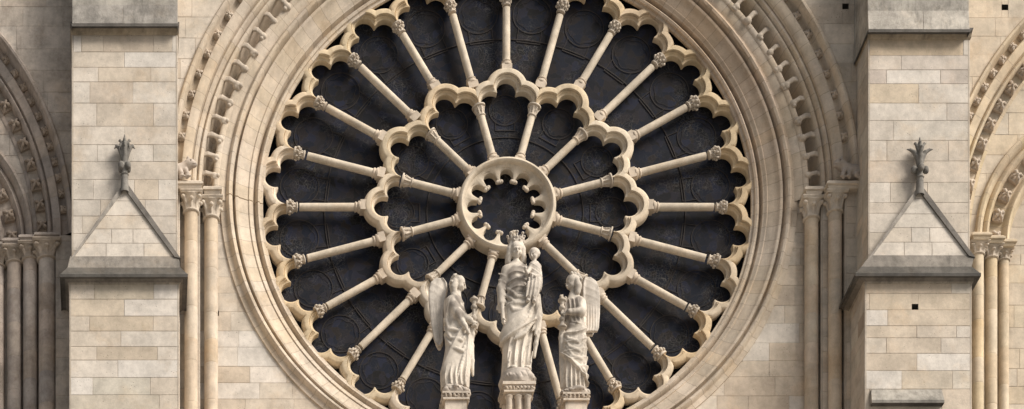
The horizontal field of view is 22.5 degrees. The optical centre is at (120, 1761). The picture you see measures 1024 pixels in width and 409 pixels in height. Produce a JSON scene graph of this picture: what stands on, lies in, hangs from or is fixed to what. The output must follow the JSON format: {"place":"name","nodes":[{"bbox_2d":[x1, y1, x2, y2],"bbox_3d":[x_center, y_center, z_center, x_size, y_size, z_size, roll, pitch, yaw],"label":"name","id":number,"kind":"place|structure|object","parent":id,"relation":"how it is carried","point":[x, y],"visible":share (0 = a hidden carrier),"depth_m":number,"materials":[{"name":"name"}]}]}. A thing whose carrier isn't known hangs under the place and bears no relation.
{"place":"outdoors","nodes":[
{"label":"outdoors","id":0,"kind":"place"},
{"bbox_2d":[60,0,187,408],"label":"buttress","id":1,"kind":"structure","parent":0,"point":[123,282],"depth_m":50.42,"materials":[{"name":"stone"}]},
{"bbox_2d":[839,0,980,408],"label":"buttress","id":2,"kind":"structure","parent":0,"point":[906,302],"depth_m":50.44,"materials":[{"name":"stone"}]},
{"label":"ground","id":3,"kind":"structure","parent":0,"visible":0},
{"bbox_3d":[8.300,-12.350,52.600,26.800,28.100,1.200,0,0,0],"label":"facade base wall","id":4,"kind":"object","parent":3,"relation":"on","visible":0},
{"bbox_2d":[0,32,70,408],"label":"side arch","id":5,"kind":"structure","parent":4,"relation":"on","point":[25,247],"depth_m":51.59,"materials":[{"name":"stone"}]},
{"bbox_2d":[0,0,71,408],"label":"side wall","id":6,"kind":"structure","parent":4,"relation":"on","point":[36,34],"depth_m":51.38,"materials":[{"name":"stone"}]},
{"bbox_2d":[969,0,1023,408],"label":"side wall","id":7,"kind":"structure","parent":4,"relation":"on","point":[993,24],"depth_m":51.86,"materials":[{"name":"stone"}]},
{"bbox_2d":[970,18,1023,408],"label":"side arch","id":8,"kind":"structure","parent":7,"relation":"attached to","point":[992,244],"depth_m":51.65,"materials":[{"name":"stone"}]},
{"bbox_3d":[8.100,-26.240,50.500,13.200,0.280,3.000,0,0,0],"label":"gallery ledge","id":9,"kind":"object","parent":4,"relation":"on","visible":0},
{"bbox_2d":[439,383,470,408],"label":"pedestal","id":10,"kind":"object","parent":9,"relation":"on","point":[455,396],"visible":1,"depth_m":49.77,"materials":[{"name":"stone"}]},
{"bbox_2d":[428,273,477,392],"bbox_3d":[6.617,-28.452,49.998,1.001,2.288,0.505,0,0,23],"label":"statue","id":11,"kind":"object","parent":10,"relation":"on","point":[453,319],"visible":1,"depth_m":49.84,"materials":[{"name":"stone"}]},
{"bbox_2d":[498,367,535,408],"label":"pedestal","id":12,"kind":"object","parent":9,"relation":"on","point":[516,385],"visible":1,"depth_m":49.73,"materials":[{"name":"stone"}]},
{"bbox_2d":[496,230,542,374],"bbox_3d":[7.932,-28.989,49.943,0.919,2.796,0.550,0,0,0],"label":"statue","id":13,"kind":"object","parent":12,"relation":"on","point":[520,285],"visible":1,"depth_m":49.84,"materials":[{"name":"stone"}]},
{"bbox_2d":[178,0,856,408],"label":"bay wall","id":14,"kind":"structure","parent":9,"relation":"on","point":[766,374],"depth_m":51.85,"materials":[{"name":"stone"}]},
{"bbox_2d":[221,0,797,408],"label":"rose window","id":15,"kind":"structure","parent":14,"relation":"attached to","point":[389,161],"depth_m":52.36,"materials":[{"name":"stone"}]},
{"bbox_2d":[178,0,859,408],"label":"great arch","id":16,"kind":"structure","parent":9,"relation":"on","point":[788,46],"depth_m":51.58,"materials":[{"name":"stone"}]},
{"bbox_2d":[558,385,589,408],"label":"pedestal","id":17,"kind":"object","parent":9,"relation":"on","point":[575,397],"visible":1,"depth_m":49.77,"materials":[{"name":"stone"}]},
{"bbox_2d":[557,271,599,390],"bbox_3d":[9.117,-28.442,50.001,0.954,2.346,0.520,0,0,-23],"label":"statue","id":18,"kind":"object","parent":17,"relation":"on","point":[579,318],"visible":0.99,"depth_m":49.86,"materials":[{"name":"stone"}]}
]}

